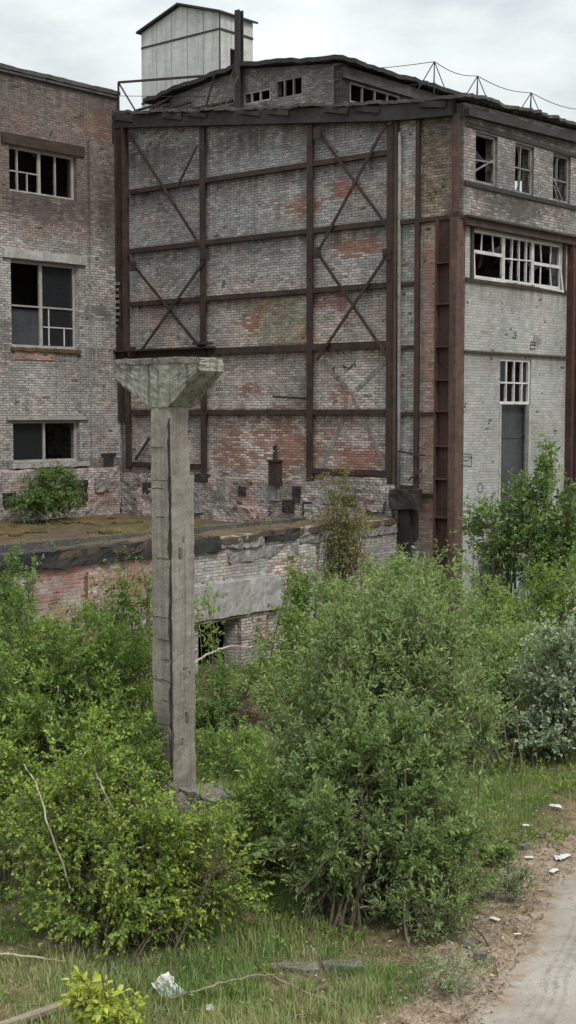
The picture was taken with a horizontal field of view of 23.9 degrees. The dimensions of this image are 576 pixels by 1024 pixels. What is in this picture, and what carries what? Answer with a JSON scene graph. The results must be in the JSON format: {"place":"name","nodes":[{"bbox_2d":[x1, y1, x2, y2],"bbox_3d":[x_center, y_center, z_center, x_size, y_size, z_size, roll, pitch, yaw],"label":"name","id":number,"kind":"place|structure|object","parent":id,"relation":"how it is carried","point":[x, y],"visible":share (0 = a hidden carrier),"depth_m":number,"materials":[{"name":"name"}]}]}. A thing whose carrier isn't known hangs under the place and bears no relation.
{"place":"outdoors","nodes":[
{"label":"outdoors","id":0,"kind":"place"},
{"bbox_2d":[193,841,242,913],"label":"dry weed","id":1,"kind":"object","parent":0,"point":[219,872],"visible":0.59,"depth_m":15.74,"materials":[{"name":"green plant"}]},
{"bbox_2d":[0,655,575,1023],"bbox_3d":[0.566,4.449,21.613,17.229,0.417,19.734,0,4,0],"label":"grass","id":2,"kind":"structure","parent":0,"point":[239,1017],"depth_m":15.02,"materials":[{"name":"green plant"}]},
{"bbox_2d":[0,582,575,1023],"bbox_3d":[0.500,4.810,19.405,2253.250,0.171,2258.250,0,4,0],"label":"ground","id":3,"kind":"structure","parent":0,"point":[520,920],"depth_m":15.94,"materials":[{"name":"brown soil"}]},
{"bbox_2d":[0,538,52,719],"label":"edge bush","id":4,"kind":"object","parent":3,"relation":"on","point":[6,583],"visible":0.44,"depth_m":27.25,"materials":[{"name":"green plant"}]},
{"bbox_2d":[0,729,62,903],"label":"sapling clump","id":5,"kind":"object","parent":3,"relation":"on","point":[13,764],"visible":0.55,"depth_m":17.72,"materials":[{"name":"green plant"}]},
{"bbox_2d":[0,953,63,961],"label":"fallen branch","id":6,"kind":"object","parent":3,"relation":"on","point":[19,955],"visible":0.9,"depth_m":15.25,"materials":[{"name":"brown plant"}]},
{"bbox_2d":[0,1000,72,1023],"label":"wooden plank","id":7,"kind":"object","parent":3,"relation":"on","point":[41,1011],"visible":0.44,"depth_m":13.82,"materials":[{"name":"brown wood"}]},
{"bbox_2d":[24,764,70,888],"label":"dry stalk","id":8,"kind":"object","parent":3,"relation":"on","point":[51,832],"visible":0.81,"depth_m":15.30,"materials":[{"name":"beige plant"}]},
{"bbox_2d":[0,63,122,521],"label":"brick building","id":9,"kind":"structure","parent":3,"relation":"on","point":[58,385],"depth_m":43.78,"materials":[{"name":"grey brick"}]},
{"bbox_2d":[9,146,73,199],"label":"window","id":10,"kind":"structure","parent":9,"relation":"in","point":[36,154],"depth_m":42.92,"materials":[{"name":"white wood"}]},
{"bbox_2d":[11,260,74,349],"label":"window","id":11,"kind":"structure","parent":9,"relation":"in","point":[56,283],"depth_m":43.66,"materials":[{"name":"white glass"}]},
{"bbox_2d":[13,420,76,462],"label":"window","id":12,"kind":"structure","parent":9,"relation":"in","point":[28,436],"depth_m":43.23,"materials":[{"name":"white glass"}]},
{"bbox_2d":[0,576,163,789],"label":"thicket bush","id":13,"kind":"object","parent":3,"relation":"on","point":[56,706],"visible":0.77,"depth_m":22.46,"materials":[{"name":"green plant"}]},
{"bbox_2d":[55,965,148,1023],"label":"yellow sapling","id":14,"kind":"object","parent":3,"relation":"on","point":[102,1006],"visible":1,"depth_m":12.73,"materials":[{"name":"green plant"}]},
{"bbox_2d":[34,700,180,818],"bbox_3d":[-2.687,4.004,20.884,1.789,1.798,3.768,2,5,26],"label":"dogwood bush","id":15,"kind":"object","parent":3,"relation":"on","point":[155,762],"visible":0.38,"depth_m":20.91,"materials":[{"name":"green plant"}]},
{"bbox_2d":[63,546,152,740],"bbox_3d":[-3.298,2.519,25.545,2.172,3.743,1.681,0,4,0],"label":"bramble bush","id":16,"kind":"object","parent":3,"relation":"on","point":[125,607],"visible":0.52,"depth_m":25.56,"materials":[{"name":"green plant"}]},
{"bbox_2d":[96,774,134,851],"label":"dry stalk","id":17,"kind":"object","parent":3,"relation":"on","point":[110,803],"visible":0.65,"depth_m":15.91,"materials":[{"name":"brown plant"}]},
{"bbox_2d":[110,961,142,986],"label":"fallen branch","id":18,"kind":"object","parent":3,"relation":"on","point":[112,963],"visible":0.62,"depth_m":14.88,"materials":[{"name":"brown wood"}]},
{"bbox_2d":[0,701,288,967],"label":"birch bush","id":19,"kind":"object","parent":3,"relation":"on","point":[124,888],"visible":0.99,"depth_m":15.83,"materials":[{"name":"green plant"}]},
{"bbox_2d":[199,840,220,900],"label":"dead branch","id":20,"kind":"object","parent":19,"relation":"attached to","point":[206,884],"visible":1,"depth_m":15.27,"materials":[{"name":"wood"}]},
{"bbox_2d":[152,971,184,997],"bbox_3d":[-1.282,5.057,14.507,0.247,0.099,0.329,-26,46,-30],"label":"plastic bag","id":21,"kind":"object","parent":3,"relation":"on","point":[168,978],"visible":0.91,"depth_m":14.52,"materials":[{"name":"white plastic"}]},
{"bbox_2d":[114,356,223,791],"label":"concrete pillar","id":22,"kind":"structure","parent":3,"relation":"on","point":[169,391],"depth_m":21.53,"materials":[{"name":"concrete"}]},
{"bbox_2d":[154,785,190,814],"bbox_3d":[-1.707,4.574,21.236,0.810,0.523,0.590,4,6,41],"label":"concrete footing","id":23,"kind":"object","parent":3,"relation":"on","point":[182,804],"visible":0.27,"depth_m":20.93,"materials":[{"name":"grey concrete"}]},
{"bbox_2d":[0,513,398,693],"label":"brick annex","id":24,"kind":"object","parent":3,"relation":"on","point":[240,563],"visible":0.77,"depth_m":33.32,"materials":[{"name":"brick"}]},
{"bbox_2d":[0,460,86,523],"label":"roof bush","id":25,"kind":"object","parent":24,"relation":"on","point":[52,496],"visible":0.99,"depth_m":41.30,"materials":[{"name":"green plant"}]},
{"bbox_2d":[0,505,382,551],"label":"dry grass","id":26,"kind":"structure","parent":24,"relation":"on","point":[9,520],"depth_m":36.95,"materials":[{"name":"brown plant"}]},
{"bbox_2d":[178,781,234,814],"bbox_3d":[-1.229,4.539,21.086,0.880,0.551,0.678,4,6,41],"label":"concrete block","id":27,"kind":"object","parent":3,"relation":"on","point":[188,791],"depth_m":20.96,"materials":[{"name":"grey concrete"}]},
{"bbox_2d":[194,580,232,716],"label":"shrub","id":28,"kind":"object","parent":3,"relation":"on","point":[209,611],"visible":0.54,"depth_m":27.59,"materials":[{"name":"green plant"}]},
{"bbox_2d":[196,645,252,661],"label":"dry stalk","id":29,"kind":"object","parent":3,"relation":"on","point":[203,656],"visible":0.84,"depth_m":23.58,"materials":[{"name":"beige plant"}]},
{"bbox_2d":[172,973,286,999],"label":"fallen branch","id":30,"kind":"object","parent":3,"relation":"on","point":[201,989],"visible":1,"depth_m":14.35,"materials":[{"name":"brown wood"}]},
{"bbox_2d":[195,715,275,783],"bbox_3d":[-1.032,4.171,23.882,5.929,0.905,3.896,0,4,0],"label":"nettle patch","id":31,"kind":"object","parent":3,"relation":"on","point":[245,738],"visible":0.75,"depth_m":23.59,"materials":[{"name":"green plant"}]},
{"bbox_2d":[195,621,291,734],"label":"hollow bush","id":32,"kind":"object","parent":3,"relation":"on","point":[204,712],"visible":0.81,"depth_m":26.51,"materials":[{"name":"green plant"}]},
{"bbox_2d":[212,691,282,729],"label":"bush","id":33,"kind":"object","parent":3,"relation":"on","point":[254,718],"visible":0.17,"depth_m":26.85,"materials":[{"name":"green plant"}]},
{"bbox_2d":[207,752,305,887],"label":"leafy shrub","id":34,"kind":"object","parent":3,"relation":"on","point":[250,816],"visible":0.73,"depth_m":17.93,"materials":[{"name":"green plant"}]},
{"bbox_2d":[252,972,260,982],"bbox_3d":[-0.350,5.092,14.835,0.100,0.082,0.153,0,4,3],"label":"stone","id":35,"kind":"object","parent":3,"relation":"on","point":[256,976],"visible":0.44,"depth_m":14.80,"materials":[{"name":"stone"}]},
{"bbox_2d":[0,758,575,1023],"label":"dead leaves","id":36,"kind":"object","parent":3,"relation":"on","point":[443,998],"depth_m":15.77,"materials":[{"name":"brown plant"}]},
{"bbox_2d":[270,960,319,972],"bbox_3d":[0.076,5.114,15.171,0.564,0.182,0.256,0,4,0],"label":"concrete slab","id":37,"kind":"object","parent":3,"relation":"on","point":[316,968],"depth_m":15.12,"materials":[{"name":"grey concrete"}]},
{"bbox_2d":[238,596,367,733],"bbox_3d":[0.302,3.082,26.725,2.649,2.764,3.759,0,4,0],"label":"elder bush","id":38,"kind":"object","parent":3,"relation":"on","point":[287,628],"visible":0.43,"depth_m":27.07,"materials":[{"name":"green plant"}]},
{"bbox_2d":[265,549,343,677],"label":"shrub","id":39,"kind":"object","parent":3,"relation":"on","point":[299,594],"visible":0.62,"depth_m":31.03,"materials":[{"name":"green plant"}]},
{"bbox_2d":[265,972,353,1007],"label":"fallen branch","id":40,"kind":"object","parent":3,"relation":"on","point":[302,990],"visible":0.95,"depth_m":14.48,"materials":[{"name":"brown wood"}]},
{"bbox_2d":[301,466,378,646],"bbox_3d":[1.333,1.206,35.823,2.120,4.851,1.847,0,4,0],"label":"yellow birch","id":41,"kind":"object","parent":3,"relation":"on","point":[345,541],"visible":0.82,"depth_m":35.59,"materials":[{"name":"green plant"}]},
{"bbox_2d":[321,957,364,971],"bbox_3d":[0.614,5.107,15.237,0.482,0.179,0.256,0,4,-6],"label":"concrete slab","id":42,"kind":"object","parent":3,"relation":"on","point":[325,965],"depth_m":15.20,"materials":[{"name":"grey concrete"}]},
{"bbox_2d":[113,9,575,630],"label":"factory hall","id":43,"kind":"structure","parent":3,"relation":"on","point":[365,271],"depth_m":39.95,"materials":[{"name":"brick"}]},
{"bbox_2d":[136,3,257,110],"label":"rooftop shed","id":44,"kind":"structure","parent":43,"relation":"on","point":[179,39],"depth_m":47.00,"materials":[{"name":"metal"}]},
{"bbox_2d":[244,88,269,104],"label":"window","id":45,"kind":"structure","parent":43,"relation":"in","point":[252,93],"depth_m":42.15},
{"bbox_2d":[266,445,282,485],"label":"rusty vent","id":46,"kind":"object","parent":43,"relation":"on","point":[275,471],"visible":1,"depth_m":40.64,"materials":[{"name":"metal"}]},
{"bbox_2d":[276,75,301,99],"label":"window","id":47,"kind":"structure","parent":43,"relation":"in","point":[300,76],"depth_m":41.28,"materials":[{"name":"wood"}]},
{"bbox_2d":[350,82,399,101],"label":"window","id":48,"kind":"structure","parent":43,"relation":"in","point":[386,94],"depth_m":41.07,"materials":[{"name":"metal"}]},
{"bbox_2d":[475,132,494,185],"bbox_3d":[5.351,-9.655,37.288,0.078,1.350,1.110,4,6,41],"label":"window","id":49,"kind":"structure","parent":43,"relation":"in","point":[491,166],"depth_m":37.55,"materials":[{"name":"wood"}]},
{"bbox_2d":[474,230,503,279],"bbox_3d":[5.518,-7.091,37.657,0.078,1.280,1.580,4,6,41],"label":"window","id":50,"kind":"structure","parent":43,"relation":"in","point":[499,251],"depth_m":37.90,"materials":[{"name":"white wood"}]},
{"bbox_2d":[500,405,523,527],"bbox_3d":[6.363,-0.492,39.421,0.100,5.200,1.580,4,6,41],"label":"door panel","id":51,"kind":"structure","parent":43,"relation":"in","point":[512,421],"depth_m":39.40,"materials":[{"name":"grey metal"}]},
{"bbox_2d":[500,358,529,403],"bbox_3d":[6.469,-3.743,39.038,0.078,1.300,1.700,4,6,41],"label":"window","id":52,"kind":"structure","parent":43,"relation":"in","point":[503,361],"depth_m":39.04,"materials":[{"name":"white wood"}]},
{"bbox_2d":[503,235,532,284],"bbox_3d":[6.558,-7.179,38.862,0.078,1.280,1.570,4,6,41],"label":"window","id":53,"kind":"structure","parent":43,"relation":"in","point":[526,242],"depth_m":38.90,"materials":[{"name":"white wood"}]},
{"bbox_2d":[515,143,531,194],"bbox_3d":[6.649,-9.756,38.794,0.078,1.370,1.030,4,6,41],"label":"window","id":54,"kind":"structure","parent":43,"relation":"in","point":[519,147],"depth_m":38.85,"materials":[{"name":"wood"}]},
{"bbox_2d":[532,241,560,288],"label":"window","id":55,"kind":"structure","parent":43,"relation":"in","point":[555,269],"depth_m":40.24,"materials":[{"name":"white wood"}]},
{"bbox_2d":[553,153,567,202],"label":"window","id":56,"kind":"structure","parent":43,"relation":"in","point":[556,156],"depth_m":40.57,"materials":[{"name":"wood"}]},
{"bbox_2d":[247,655,512,940],"bbox_3d":[1.162,3.485,16.880,3.346,3.227,2.437,0,4,0],"label":"sallow bush","id":57,"kind":"object","parent":3,"relation":"on","point":[401,828],"visible":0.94,"depth_m":16.60,"materials":[{"name":"green plant"}]},
{"bbox_2d":[297,824,351,895],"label":"dead branch","id":58,"kind":"object","parent":57,"relation":"attached to","point":[313,876],"visible":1,"depth_m":15.89,"materials":[{"name":"brown wood"}]},
{"bbox_2d":[238,545,529,864],"bbox_3d":[1.345,2.704,18.508,4.100,4.410,3.162,0,4,0],"label":"willow bush","id":59,"kind":"object","parent":3,"relation":"on","point":[418,665],"visible":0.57,"depth_m":18.48,"materials":[{"name":"green plant"}]},
{"bbox_2d":[352,548,433,607],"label":"corner bush","id":60,"kind":"object","parent":3,"relation":"on","point":[368,568],"visible":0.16,"depth_m":32.15,"materials":[{"name":"green plant"}]},
{"bbox_2d":[301,529,522,689],"bbox_3d":[2.490,2.341,28.319,5.155,3.708,4.348,-2,5,-24],"label":"hazel bush","id":61,"kind":"object","parent":3,"relation":"on","point":[402,567],"visible":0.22,"depth_m":28.35,"materials":[{"name":"green plant"}]},
{"bbox_2d":[352,848,497,956],"bbox_3d":[1.668,4.637,16.420,1.807,1.267,1.907,0,4,0],"label":"roadside bush","id":62,"kind":"object","parent":3,"relation":"on","point":[430,914],"visible":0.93,"depth_m":16.07,"materials":[{"name":"green plant"}]},
{"bbox_2d":[390,932,510,1014],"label":"mugwort plant","id":63,"kind":"object","parent":3,"relation":"on","point":[450,978],"visible":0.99,"depth_m":14.54,"materials":[{"name":"green plant"}]},
{"bbox_2d":[461,938,474,947],"bbox_3d":[2.095,5.018,15.841,0.153,0.082,0.100,0,4,0],"label":"stone","id":64,"kind":"object","parent":3,"relation":"on","point":[464,942],"visible":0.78,"depth_m":15.80,"materials":[{"name":"stone"}]},
{"bbox_2d":[472,950,487,960],"bbox_3d":[2.184,5.046,15.466,0.153,0.082,0.100,3,5,31],"label":"stone","id":65,"kind":"object","parent":3,"relation":"on","point":[482,955],"visible":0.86,"depth_m":15.44,"materials":[{"name":"stone"}]},
{"bbox_2d":[481,890,494,898],"bbox_3d":[2.559,4.903,17.412,0.153,0.082,0.100,-1,4,-12],"label":"stone","id":66,"kind":"object","parent":3,"relation":"on","point":[490,894],"visible":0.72,"depth_m":17.37,"materials":[{"name":"stone"}]},
{"bbox_2d":[414,609,573,781],"bbox_3d":[3.871,3.325,24.657,3.138,2.927,3.065,-2,5,-25],"label":"hazel","id":67,"kind":"object","parent":3,"relation":"on","point":[483,650],"visible":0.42,"depth_m":24.68,"materials":[{"name":"green plant"}]},
{"bbox_2d":[452,467,544,639],"bbox_3d":[5.074,1.370,32.883,2.277,4.951,1.682,0,4,0],"label":"maple shoot","id":68,"kind":"object","parent":3,"relation":"on","point":[496,548],"visible":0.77,"depth_m":32.71,"materials":[{"name":"green plant"}]},
{"bbox_2d":[476,838,521,870],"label":"verge weed","id":69,"kind":"object","parent":3,"relation":"on","point":[501,852],"visible":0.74,"depth_m":18.58,"materials":[{"name":"green plant"}]},
{"bbox_2d":[427,545,575,732],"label":"ash bush","id":70,"kind":"object","parent":3,"relation":"on","point":[550,602],"visible":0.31,"depth_m":28.74,"materials":[{"name":"green plant"}]},
{"bbox_2d":[481,861,541,906],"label":"verge weed","id":71,"kind":"object","parent":3,"relation":"on","point":[511,886],"visible":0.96,"depth_m":17.23,"materials":[{"name":"green plant"}]},
{"bbox_2d":[499,560,532,621],"bbox_3d":[6.621,2.293,38.362,0.140,2.200,2.360,4,6,41],"label":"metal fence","id":72,"kind":"object","parent":3,"relation":"on","point":[517,586],"visible":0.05,"depth_m":38.09,"materials":[{"name":"grey metal"}]},
{"bbox_2d":[518,843,529,850],"bbox_3d":[3.356,4.762,19.328,0.153,0.082,0.100,-4,6,-43],"label":"stone","id":73,"kind":"object","parent":3,"relation":"on","point":[524,846],"visible":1,"depth_m":19.29,"materials":[{"name":"stone"}]},
{"bbox_2d":[487,606,575,761],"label":"silver bush","id":74,"kind":"object","parent":3,"relation":"on","point":[556,698],"visible":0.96,"depth_m":23.89,"materials":[{"name":"green plant"}]},
{"bbox_2d":[488,532,575,620],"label":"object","id":75,"kind":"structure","parent":3,"relation":"on","point":[523,554],"depth_m":39.28,"materials":[{"name":"plant"}]},
{"bbox_2d":[493,433,575,668],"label":"maple sapling","id":76,"kind":"object","parent":3,"relation":"on","point":[555,537],"visible":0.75,"depth_m":32.27,"materials":[{"name":"green plant"}]},
{"bbox_2d":[535,831,546,838],"bbox_3d":[3.695,4.722,19.877,0.100,0.082,0.153,-2,5,-28],"label":"stone","id":77,"kind":"object","parent":3,"relation":"on","point":[543,835],"visible":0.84,"depth_m":19.83,"materials":[{"name":"stone"}]},
{"bbox_2d":[548,868,558,872],"bbox_3d":[3.586,4.827,18.352,0.097,0.035,0.164,4,6,44],"label":"paper scrap","id":78,"kind":"object","parent":3,"relation":"on","point":[552,870],"visible":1,"depth_m":18.33,"materials":[{"name":"white paper"}]},
{"bbox_2d":[549,804,562,807],"bbox_3d":[4.209,4.606,21.367,0.234,0.034,0.107,3,5,36],"label":"paper scrap","id":79,"kind":"object","parent":3,"relation":"on","point":[556,805],"visible":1,"depth_m":21.34,"materials":[{"name":"white paper"}]},
{"bbox_2d":[559,853,570,858],"bbox_3d":[3.847,4.780,18.947,0.108,0.041,0.229,4,6,41],"label":"paper scrap","id":80,"kind":"object","parent":3,"relation":"on","point":[563,856],"visible":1,"depth_m":18.93,"materials":[{"name":"white paper"}]},
{"bbox_2d":[0,0,575,191],"label":"sky","id":81,"kind":"structure","parent":0,"point":[515,45],"materials":[{"name":"white"}]},
{"bbox_2d":[465,866,575,1023],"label":"road","id":82,"kind":"structure","parent":0,"point":[541,980],"depth_m":15.07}
]}

